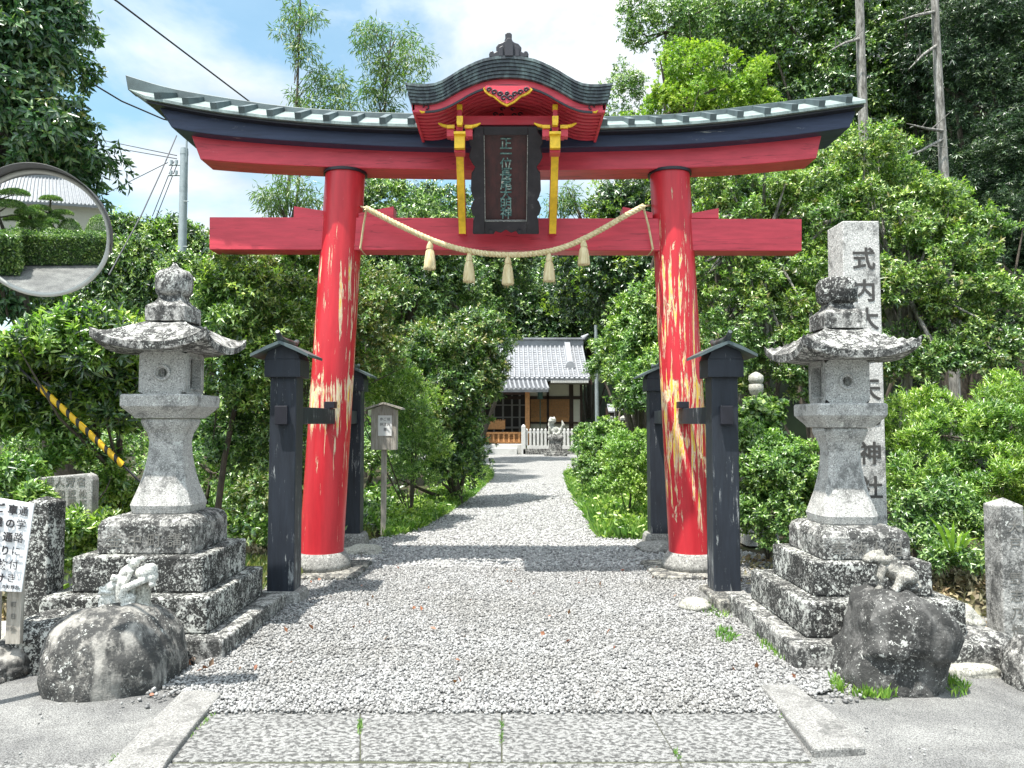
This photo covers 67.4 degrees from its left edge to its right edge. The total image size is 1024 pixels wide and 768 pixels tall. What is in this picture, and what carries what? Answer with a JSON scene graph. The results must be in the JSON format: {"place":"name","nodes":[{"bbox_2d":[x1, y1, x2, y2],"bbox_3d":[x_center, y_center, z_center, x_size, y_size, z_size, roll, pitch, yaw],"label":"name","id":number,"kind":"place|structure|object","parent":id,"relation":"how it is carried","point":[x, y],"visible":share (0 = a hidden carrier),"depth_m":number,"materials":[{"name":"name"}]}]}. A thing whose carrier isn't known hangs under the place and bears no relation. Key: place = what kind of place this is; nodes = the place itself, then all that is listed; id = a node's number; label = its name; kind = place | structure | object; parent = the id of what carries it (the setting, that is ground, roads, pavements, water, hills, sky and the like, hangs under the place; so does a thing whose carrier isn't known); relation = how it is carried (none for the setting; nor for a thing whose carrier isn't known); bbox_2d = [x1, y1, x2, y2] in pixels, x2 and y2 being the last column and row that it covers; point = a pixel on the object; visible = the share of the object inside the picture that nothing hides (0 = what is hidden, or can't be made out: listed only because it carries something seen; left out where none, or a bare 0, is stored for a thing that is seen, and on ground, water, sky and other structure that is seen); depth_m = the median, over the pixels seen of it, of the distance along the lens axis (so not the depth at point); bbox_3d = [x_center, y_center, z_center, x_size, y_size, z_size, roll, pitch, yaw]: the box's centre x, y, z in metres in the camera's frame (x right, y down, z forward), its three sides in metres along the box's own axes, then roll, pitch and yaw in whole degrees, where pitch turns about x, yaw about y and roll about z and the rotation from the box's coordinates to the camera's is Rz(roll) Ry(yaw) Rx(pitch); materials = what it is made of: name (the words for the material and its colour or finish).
{"place":"outdoors","nodes":[
{"label":"outdoors","id":0,"kind":"place"},
{"bbox_2d":[0,764,468,767],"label":"pavement","id":1,"kind":"structure","parent":0,"point":[249,765],"depth_m":3.36,"materials":[{"name":"stone"}]},
{"bbox_2d":[171,700,359,763],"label":"pavement","id":2,"kind":"structure","parent":0,"point":[216,737],"depth_m":3.65,"materials":[{"name":"stone"}]},
{"bbox_2d":[207,692,778,715],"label":"gravel","id":3,"kind":"structure","parent":2,"relation":"on","point":[403,704],"depth_m":4.05,"materials":[{"name":"gravel"}]},
{"bbox_2d":[0,351,618,447],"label":"hill","id":4,"kind":"structure","parent":0,"point":[604,403],"depth_m":51.88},
{"bbox_2d":[361,699,500,762],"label":"pavement","id":5,"kind":"structure","parent":0,"point":[474,736],"depth_m":3.65,"materials":[{"name":"stone"}]},
{"bbox_2d":[0,0,899,381],"label":"sky","id":6,"kind":"structure","parent":0,"point":[577,38],"materials":[{"name":"blue"}]},
{"bbox_2d":[168,454,836,700],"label":"path","id":7,"kind":"structure","parent":0,"point":[526,468],"depth_m":6.84,"materials":[{"name":"gravel"}]},
{"bbox_2d":[521,424,579,453],"bbox_3d":[3.040,2.601,36.115,5.201,1.409,0.400,0,-3,0],"label":"stone fence","id":8,"kind":"object","parent":7,"relation":"on","point":[536,449],"visible":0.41,"depth_m":35.98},
{"bbox_2d":[544,417,566,455],"bbox_3d":[1.949,2.345,34.426,1.000,1.752,1.000,0,-3,0],"label":"guardian dog statue","id":9,"kind":"object","parent":7,"relation":"on","point":[555,437],"visible":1,"depth_m":34.12,"materials":[{"name":"stone"}]},
{"bbox_2d":[699,584,729,613],"bbox_3d":[1.700,1.784,6.344,0.160,0.130,0.650,0,-3,0],"label":"kerb stone","id":10,"kind":"object","parent":7,"relation":"on","point":[720,601],"visible":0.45,"depth_m":6.18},
{"bbox_2d":[702,602,784,659],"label":"grass","id":11,"kind":"structure","parent":7,"relation":"on","point":[731,635],"depth_m":5.33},
{"bbox_2d":[0,447,1010,665],"bbox_3d":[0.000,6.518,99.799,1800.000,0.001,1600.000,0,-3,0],"label":"ground","id":12,"kind":"structure","parent":0,"point":[420,482],"depth_m":10.22,"materials":[{"name":"soil"}]},
{"bbox_2d":[0,639,29,683],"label":"stone","id":13,"kind":"object","parent":12,"relation":"on","point":[14,663],"visible":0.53,"depth_m":4.54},
{"bbox_2d":[0,498,34,643],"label":"road notice sign","id":14,"kind":"object","parent":13,"relation":"on","point":[16,518],"visible":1,"depth_m":4.50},
{"bbox_2d":[8,607,80,675],"bbox_3d":[-2.861,1.617,4.847,0.423,0.373,0.522,0,-3,0],"label":"stone","id":15,"kind":"object","parent":12,"relation":"on","point":[37,627],"visible":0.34,"depth_m":4.61,"materials":[{"name":"stone"}]},
{"bbox_2d":[24,496,65,618],"bbox_3d":[-3.167,1.260,5.194,0.170,1.001,0.200,0,-3,0],"label":"stone post","id":16,"kind":"object","parent":12,"relation":"on","point":[44,575],"visible":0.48,"depth_m":5.11,"materials":[{"name":"stone"}]},
{"bbox_2d":[35,473,98,586],"bbox_3d":[-3.433,1.141,5.898,0.455,0.909,0.104,0,-3,0],"label":"stone tablet","id":17,"kind":"object","parent":12,"relation":"on","point":[77,488],"visible":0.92,"depth_m":5.87,"materials":[{"name":"stone"}]},
{"bbox_2d":[0,0,138,475],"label":"broadleaf tree","id":18,"kind":"object","parent":12,"relation":"on","point":[40,50],"visible":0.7,"depth_m":7.32,"materials":[{"name":"green plant"}]},
{"bbox_2d":[0,431,139,581],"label":"shrub","id":19,"kind":"object","parent":12,"relation":"on","point":[18,481],"visible":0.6,"depth_m":5.92,"materials":[{"name":"green plant"}]},
{"bbox_2d":[0,349,140,481],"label":"guy wire","id":20,"kind":"object","parent":12,"relation":"on","point":[85,430],"visible":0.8,"depth_m":6.20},
{"bbox_2d":[0,295,144,512],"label":"laurel bush","id":21,"kind":"object","parent":12,"relation":"on","point":[85,375],"visible":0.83,"depth_m":6.32,"materials":[{"name":"green plant"}]},
{"bbox_2d":[37,602,188,702],"bbox_3d":[-2.332,1.538,4.529,0.746,0.501,0.750,0,-3,0],"label":"boulder","id":22,"kind":"object","parent":12,"relation":"on","point":[112,651],"visible":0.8,"depth_m":4.26,"materials":[{"name":"stone"}]},
{"bbox_2d":[98,556,157,606],"bbox_3d":[-2.275,1.194,4.566,0.336,0.340,0.212,0,-3,0],"label":"frog statue","id":23,"kind":"object","parent":22,"relation":"on","point":[123,588],"visible":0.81,"depth_m":4.53,"materials":[{"name":"stone"}]},
{"bbox_2d":[63,229,166,436],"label":"hillside tree","id":24,"kind":"object","parent":12,"relation":"on","point":[130,275],"visible":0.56,"depth_m":26.49,"materials":[{"name":"green plant"}]},
{"bbox_2d":[108,204,209,456],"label":"hillside tree","id":25,"kind":"object","parent":12,"relation":"on","point":[162,232],"visible":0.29,"depth_m":29.14,"materials":[{"name":"green plant"}]},
{"bbox_2d":[39,263,285,664],"bbox_3d":[-2.500,0.468,5.604,1.340,2.725,1.360,0,-3,0],"label":"stone lantern","id":26,"kind":"object","parent":12,"relation":"on","point":[207,589],"visible":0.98,"depth_m":5.38,"materials":[{"name":"stone"}]},
{"bbox_2d":[168,140,188,251],"bbox_3d":[-10.985,-3.124,25.187,0.720,11.754,0.331,0,-3,0],"label":"utility pole","id":27,"kind":"object","parent":12,"relation":"on","point":[182,219],"visible":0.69,"depth_m":25.25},
{"bbox_2d":[0,418,393,508],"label":"laurel bush","id":28,"kind":"object","parent":12,"relation":"on","point":[370,459],"visible":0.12,"depth_m":11.59,"materials":[{"name":"green plant"}]},
{"bbox_2d":[150,246,252,467],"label":"hillside tree","id":29,"kind":"object","parent":12,"relation":"on","point":[181,259],"visible":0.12,"depth_m":23.48,"materials":[{"name":"green plant"}]},
{"bbox_2d":[0,335,414,488],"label":"laurel bush","id":30,"kind":"object","parent":12,"relation":"on","point":[199,435],"visible":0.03,"depth_m":15.43,"materials":[{"name":"green plant"}]},
{"bbox_2d":[184,253,319,508],"bbox_3d":[-2.725,0.094,8.537,1.871,3.671,1.760,1,-3,-17],"label":"laurel bush","id":31,"kind":"object","parent":12,"relation":"on","point":[226,296],"visible":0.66,"depth_m":8.16,"materials":[{"name":"green plant"}]},
{"bbox_2d":[98,478,408,547],"bbox_3d":[-6.957,1.936,12.521,10.291,0.676,7.062,0,-3,0],"label":"ground cover","id":32,"kind":"object","parent":12,"relation":"on","point":[372,494],"visible":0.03,"depth_m":10.80,"materials":[{"name":"green plant"}]},
{"bbox_2d":[246,174,323,327],"bbox_3d":[-5.583,-2.171,19.026,2.087,9.236,2.023,0,-3,0],"label":"bamboo","id":33,"kind":"object","parent":12,"relation":"on","point":[280,202],"visible":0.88,"depth_m":18.96,"materials":[{"name":"green plant"}]},
{"bbox_2d":[241,508,376,589],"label":"grass","id":34,"kind":"structure","parent":12,"relation":"on","point":[260,560],"depth_m":8.07,"materials":[{"name":"green plant"}]},
{"bbox_2d":[205,215,417,521],"bbox_3d":[-2.665,-0.155,10.552,2.730,4.371,2.257,2,-4,-37],"label":"camellia bush","id":35,"kind":"object","parent":12,"relation":"on","point":[374,301],"visible":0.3,"depth_m":10.23,"materials":[{"name":"green plant"}]},
{"bbox_2d":[266,0,364,216],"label":"bamboo","id":36,"kind":"object","parent":12,"relation":"on","point":[322,81],"visible":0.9,"depth_m":20.35,"materials":[{"name":"green plant"}]},
{"bbox_2d":[365,402,404,535],"bbox_3d":[-1.695,1.128,10.232,0.484,1.768,0.290,0,-3,0],"label":"notice box","id":37,"kind":"object","parent":12,"relation":"on","point":[384,427],"visible":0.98,"depth_m":10.18,"materials":[{"name":"grey wood"}]},
{"bbox_2d":[345,8,441,477],"bbox_3d":[-3.372,-3.890,21.039,2.899,12.871,2.321,0,-3,0],"label":"bamboo","id":38,"kind":"object","parent":12,"relation":"on","point":[385,82],"visible":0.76,"depth_m":21.30,"materials":[{"name":"green plant"}]},
{"bbox_2d":[298,178,507,483],"bbox_3d":[-2.802,-1.486,19.627,4.396,7.968,4.778,-2,-3,29],"label":"camphor tree","id":39,"kind":"object","parent":12,"relation":"on","point":[440,285],"visible":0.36,"depth_m":18.69,"materials":[{"name":"green plant"}]},
{"bbox_2d":[359,342,457,513],"bbox_3d":[-1.714,0.691,11.333,1.282,2.765,2.083,-2,-3,33],"label":"nandina bush","id":40,"kind":"object","parent":12,"relation":"on","point":[421,436],"visible":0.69,"depth_m":11.32,"materials":[{"name":"green plant"}]},
{"bbox_2d":[370,463,494,536],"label":"grass","id":41,"kind":"structure","parent":12,"relation":"on","point":[425,521],"depth_m":11.66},
{"bbox_2d":[380,302,522,502],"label":"osmanthus tree","id":42,"kind":"object","parent":12,"relation":"on","point":[469,357],"visible":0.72,"depth_m":13.51,"materials":[{"name":"green plant"}]},
{"bbox_2d":[414,202,545,444],"bbox_3d":[-1.552,-2.100,28.607,4.596,10.162,7.538,-1,-3,27],"label":"evergreen tree","id":43,"kind":"object","parent":12,"relation":"on","point":[489,266],"visible":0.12,"depth_m":29.22,"materials":[{"name":"green plant"}]},
{"bbox_2d":[2,540,986,626],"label":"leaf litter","id":44,"kind":"object","parent":12,"relation":"on","point":[959,578],"visible":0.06,"depth_m":7.11,"materials":[{"name":"plant"}]},
{"bbox_2d":[126,33,865,604],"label":"torii gate","id":45,"kind":"structure","parent":12,"relation":"on","point":[692,481],"depth_m":7.64,"materials":[{"name":"red paint"}]},
{"bbox_2d":[469,126,542,233],"bbox_3d":[-0.057,-1.931,7.325,0.690,0.912,0.556,0,-3,0],"label":"name plaque","id":46,"kind":"object","parent":45,"relation":"attached to","point":[505,181],"visible":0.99,"depth_m":7.31,"materials":[{"name":"wood"}]},
{"bbox_2d":[359,203,653,287],"bbox_3d":[-0.086,-1.408,7.743,3.049,0.949,0.554,0,-3,0],"label":"straw rope","id":47,"kind":"object","parent":45,"relation":"hanging from","point":[507,275],"visible":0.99,"depth_m":7.50,"materials":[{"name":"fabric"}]},
{"bbox_2d":[424,334,592,453],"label":"shrine hall","id":48,"kind":"structure","parent":12,"relation":"on","point":[546,380],"depth_m":39.91,"materials":[{"name":"tile"}]},
{"bbox_2d":[483,395,524,431],"bbox_3d":[-0.807,1.577,39.956,3.155,2.762,0.020,0,-3,0],"label":"lattice window","id":49,"kind":"structure","parent":48,"relation":"in","point":[498,409],"depth_m":39.95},
{"bbox_2d":[531,399,568,421],"bbox_3d":[1.965,1.388,39.933,2.032,1.217,0.075,0,-3,0],"label":"lattice door","id":50,"kind":"structure","parent":48,"relation":"in","point":[558,408],"depth_m":39.91,"materials":[{"name":"brown wood"}]},
{"bbox_2d":[500,268,585,346],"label":"forest tree","id":51,"kind":"object","parent":12,"relation":"on","point":[532,320],"visible":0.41,"depth_m":46.15,"materials":[{"name":"green plant"}]},
{"bbox_2d":[534,255,606,421],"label":"forest tree","id":52,"kind":"object","parent":12,"relation":"on","point":[589,404],"visible":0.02,"depth_m":49.55,"materials":[{"name":"green plant"}]},
{"bbox_2d":[539,180,617,473],"bbox_3d":[1.869,-1.659,22.165,2.340,8.525,1.376,0,-3,0],"label":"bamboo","id":53,"kind":"object","parent":12,"relation":"on","point":[566,201],"visible":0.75,"depth_m":22.18,"materials":[{"name":"green plant"}]},
{"bbox_2d":[571,291,625,424],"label":"forest tree","id":54,"kind":"object","parent":12,"relation":"on","point":[587,328],"visible":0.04,"depth_m":44.56,"materials":[{"name":"green plant"}]},
{"bbox_2d":[569,414,632,487],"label":"azalea bush","id":55,"kind":"object","parent":12,"relation":"on","point":[588,464],"visible":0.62,"depth_m":14.10,"materials":[{"name":"green plant"}]},
{"bbox_2d":[561,467,646,539],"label":"grass","id":56,"kind":"structure","parent":12,"relation":"on","point":[595,523],"depth_m":11.04,"materials":[{"name":"plant"}]},
{"bbox_2d":[565,464,646,538],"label":"ground cover","id":57,"kind":"object","parent":12,"relation":"on","point":[614,500],"visible":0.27,"depth_m":11.70,"materials":[{"name":"green plant"}]},
{"bbox_2d":[591,426,646,512],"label":"azalea bush","id":58,"kind":"object","parent":12,"relation":"on","point":[624,462],"visible":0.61,"depth_m":10.90,"materials":[{"name":"green plant"}]},
{"bbox_2d":[539,179,703,456],"bbox_3d":[2.618,-1.795,23.004,3.734,8.972,7.520,2,-3,-28],"label":"evergreen tree","id":59,"kind":"object","parent":12,"relation":"on","point":[592,282],"visible":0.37,"depth_m":21.25,"materials":[{"name":"green plant"}]},
{"bbox_2d":[581,267,704,481],"bbox_3d":[2.996,-0.070,17.683,2.481,4.957,6.600,0,-3,0],"label":"laurel bush","id":60,"kind":"object","parent":12,"relation":"on","point":[627,342],"visible":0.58,"depth_m":16.41,"materials":[{"name":"green plant"}]},
{"bbox_2d":[598,0,751,331],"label":"broadleaf tree","id":61,"kind":"object","parent":12,"relation":"on","point":[686,16],"visible":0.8,"depth_m":23.95,"materials":[{"name":"green plant"}]},
{"bbox_2d":[679,597,710,611],"bbox_3d":[1.466,1.779,6.168,0.250,0.125,0.256,0,-3,0],"label":"stone","id":62,"kind":"object","parent":12,"relation":"on","point":[690,604],"visible":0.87,"depth_m":6.09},
{"bbox_2d":[613,35,786,425],"bbox_3d":[4.860,-3.312,19.310,4.752,11.575,3.435,0,-3,0],"label":"maple tree","id":63,"kind":"object","parent":12,"relation":"on","point":[674,93],"visible":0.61,"depth_m":18.72,"materials":[{"name":"green plant"}]},
{"bbox_2d":[690,174,762,406],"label":"forest tree","id":64,"kind":"object","parent":12,"relation":"on","point":[746,192],"visible":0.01,"depth_m":25.88,"materials":[{"name":"green plant"}]},
{"bbox_2d":[670,0,836,396],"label":"forest tree","id":65,"kind":"object","parent":12,"relation":"on","point":[777,385],"visible":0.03,"depth_m":27.54,"materials":[{"name":"green plant"}]},
{"bbox_2d":[740,372,778,545],"bbox_3d":[3.055,0.912,9.566,0.573,2.132,0.573,1,-3,-22],"label":"stone lantern","id":66,"kind":"object","parent":12,"relation":"on","point":[756,380],"visible":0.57,"depth_m":9.53,"materials":[{"name":"stone"}]},
{"bbox_2d":[738,392,789,533],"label":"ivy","id":67,"kind":"object","parent":66,"relation":"attached to","point":[769,410],"visible":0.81,"depth_m":8.98,"materials":[{"name":"green plant"}]},
{"bbox_2d":[738,416,819,559],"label":"azalea bush","id":68,"kind":"object","parent":12,"relation":"on","point":[773,464],"visible":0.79,"depth_m":7.76,"materials":[{"name":"green plant"}]},
{"bbox_2d":[690,157,874,523],"bbox_3d":[3.679,-0.751,10.804,3.189,5.581,2.368,0,-3,0],"label":"laurel tree","id":69,"kind":"object","parent":12,"relation":"on","point":[758,286],"visible":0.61,"depth_m":10.39,"materials":[{"name":"green plant"}]},
{"bbox_2d":[758,233,827,455],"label":"forest tree","id":70,"kind":"object","parent":12,"relation":"on","point":[786,319],"visible":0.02,"depth_m":17.11,"materials":[{"name":"green plant"}]},
{"bbox_2d":[706,0,930,403],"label":"forest tree","id":71,"kind":"object","parent":12,"relation":"on","point":[825,22],"visible":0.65,"depth_m":22.78,"materials":[{"name":"green plant"}]},
{"bbox_2d":[829,0,870,208],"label":"bare tree","id":72,"kind":"object","parent":12,"relation":"on","point":[859,38],"visible":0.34,"depth_m":13.44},
{"bbox_2d":[828,221,886,524],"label":"inscribed stone pillar","id":73,"kind":"structure","parent":12,"relation":"on","point":[853,250],"depth_m":6.14,"materials":[{"name":"stone"}]},
{"bbox_2d":[789,123,934,399],"bbox_3d":[8.484,-2.037,19.194,4.298,9.036,3.260,0,-3,5],"label":"forest tree","id":74,"kind":"object","parent":12,"relation":"on","point":[894,252],"visible":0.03,"depth_m":19.04,"materials":[{"name":"green plant"}]},
{"bbox_2d":[728,276,1003,672],"bbox_3d":[2.345,0.533,5.420,1.270,2.576,1.440,0,-3,0],"label":"stone lantern","id":75,"kind":"object","parent":12,"relation":"on","point":[792,606],"visible":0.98,"depth_m":5.21,"materials":[{"name":"stone"}]},
{"bbox_2d":[830,584,963,697],"bbox_3d":[2.227,1.486,4.478,0.634,0.599,0.653,0,-3,0],"label":"boulder","id":76,"kind":"object","parent":12,"relation":"on","point":[909,644],"visible":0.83,"depth_m":4.25,"materials":[{"name":"stone"}]},
{"bbox_2d":[862,549,921,593],"bbox_3d":[2.271,1.123,4.591,0.325,0.261,0.200,0,-3,0],"label":"frog statue","id":77,"kind":"object","parent":76,"relation":"on","point":[896,573],"visible":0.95,"depth_m":4.55,"materials":[{"name":"stone"}]},
{"bbox_2d":[805,117,1023,527],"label":"laurel tree","id":78,"kind":"object","parent":12,"relation":"on","point":[920,287],"visible":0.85,"depth_m":10.44,"materials":[{"name":"green plant"}]},
{"bbox_2d":[834,2,1021,414],"bbox_3d":[14.249,-6.571,26.257,7.484,18.856,5.678,1,-3,-15],"label":"forest tree","id":79,"kind":"object","parent":12,"relation":"on","point":[939,384],"depth_m":25.29,"materials":[{"name":"green plant"}]},
{"bbox_2d":[898,0,961,474],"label":"bare tree","id":80,"kind":"object","parent":12,"relation":"on","point":[943,163],"visible":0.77,"depth_m":12.78,"materials":[{"name":"wood"}]},
{"bbox_2d":[886,474,996,575],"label":"azalea bush","id":81,"kind":"object","parent":12,"relation":"on","point":[946,506],"visible":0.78,"depth_m":7.20,"materials":[{"name":"green plant"}]},
{"bbox_2d":[873,0,1023,467],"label":"dark conifer","id":82,"kind":"object","parent":12,"relation":"on","point":[910,78],"visible":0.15,"depth_m":21.68,"materials":[{"name":"green plant"}]},
{"bbox_2d":[930,517,975,561],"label":"leafy plant","id":83,"kind":"object","parent":12,"relation":"on","point":[951,537],"visible":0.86,"depth_m":6.70,"materials":[{"name":"green plant"}]},
{"bbox_2d":[884,363,1023,539],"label":"bamboo grass shrub","id":84,"kind":"object","parent":12,"relation":"on","point":[978,421],"visible":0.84,"depth_m":7.87,"materials":[{"name":"green plant"}]},
{"bbox_2d":[908,0,1023,490],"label":"dark conifer","id":85,"kind":"object","parent":12,"relation":"on","point":[992,64],"visible":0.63,"depth_m":16.65,"materials":[{"name":"green plant"}]},
{"bbox_2d":[948,662,1000,678],"bbox_3d":[2.739,1.732,4.620,0.392,0.105,0.170,0,-3,0],"label":"stone","id":86,"kind":"object","parent":12,"relation":"on","point":[968,670],"visible":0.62,"depth_m":4.55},
{"bbox_2d":[949,106,1023,273],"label":"dark conifer","id":87,"kind":"object","parent":12,"relation":"on","point":[983,181],"visible":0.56,"depth_m":14.96,"materials":[{"name":"green plant"}]},
{"bbox_2d":[964,624,1011,647],"bbox_3d":[2.948,1.685,4.920,0.476,0.246,0.430,0,-3,0],"label":"stone","id":88,"kind":"object","parent":12,"relation":"on","point":[977,633],"visible":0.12,"depth_m":4.80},
{"bbox_2d":[963,183,1023,486],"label":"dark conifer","id":89,"kind":"object","parent":12,"relation":"on","point":[1015,254],"visible":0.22,"depth_m":13.65,"materials":[{"name":"green plant"}]},
{"bbox_2d":[983,498,1023,637],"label":"stone post","id":90,"kind":"object","parent":12,"relation":"on","point":[1004,542],"visible":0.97,"depth_m":5.16,"materials":[{"name":"stone"}]},
{"bbox_2d":[0,673,1023,767],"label":"road","id":91,"kind":"structure","parent":0,"point":[100,737],"depth_m":3.82,"materials":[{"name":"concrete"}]},
{"bbox_2d":[0,162,112,296],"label":"traffic mirror","id":92,"kind":"object","parent":91,"relation":"on","point":[56,234],"visible":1,"depth_m":3.94,"materials":[{"name":"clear glass"}]},
{"bbox_2d":[106,690,221,767],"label":"kerb","id":93,"kind":"structure","parent":91,"relation":"on","point":[159,740],"depth_m":3.65,"materials":[{"name":"concrete"}]},
{"bbox_2d":[172,702,810,767],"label":"pavement joints","id":94,"kind":"object","parent":91,"relation":"on","point":[372,762],"visible":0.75,"depth_m":3.40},
{"bbox_2d":[4,701,1023,767],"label":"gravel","id":95,"kind":"structure","parent":91,"relation":"on","point":[554,760],"depth_m":3.66,"materials":[{"name":"gravel"}]},
{"bbox_2d":[761,684,864,757],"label":"kerb","id":96,"kind":"structure","parent":91,"relation":"on","point":[819,730],"depth_m":3.76,"materials":[{"name":"concrete"}]},
{"bbox_2d":[827,669,971,698],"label":"grass","id":97,"kind":"structure","parent":91,"relation":"on","point":[838,683],"depth_m":4.25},
{"bbox_2d":[1000,634,1023,691],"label":"boulder","id":98,"kind":"object","parent":91,"relation":"on","point":[1012,665],"visible":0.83,"depth_m":4.43,"materials":[{"name":"stone"}]},
{"bbox_2d":[348,482,772,567],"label":"gravel","id":99,"kind":"structure","parent":0,"point":[522,491],"depth_m":9.85,"materials":[{"name":"gravel"}]},
{"bbox_2d":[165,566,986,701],"bbox_3d":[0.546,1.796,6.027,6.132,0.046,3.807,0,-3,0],"label":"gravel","id":100,"kind":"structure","parent":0,"point":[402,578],"depth_m":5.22,"materials":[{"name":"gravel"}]},
{"bbox_2d":[502,698,678,761],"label":"pavement","id":101,"kind":"structure","parent":0,"point":[567,736],"depth_m":3.65,"materials":[{"name":"stone"}]},
{"bbox_2d":[541,763,681,767],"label":"pavement","id":102,"kind":"structure","parent":0,"point":[636,765],"depth_m":3.36,"materials":[{"name":"concrete"}]},
{"bbox_2d":[643,697,809,761],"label":"pavement","id":103,"kind":"structure","parent":0,"point":[745,736],"depth_m":3.65,"materials":[{"name":"concrete"}]},
{"bbox_2d":[681,763,846,767],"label":"pavement","id":104,"kind":"structure","parent":0,"point":[753,765],"depth_m":3.36,"materials":[{"name":"stone"}]},
{"bbox_2d":[699,85,994,470],"bbox_3d":[24.750,-9.280,32.504,40.500,26.219,16.000,0,-3,0],"label":"tree","id":105,"kind":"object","parent":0,"point":[796,425],"depth_m":26.43,"materials":[{"name":"plant"}]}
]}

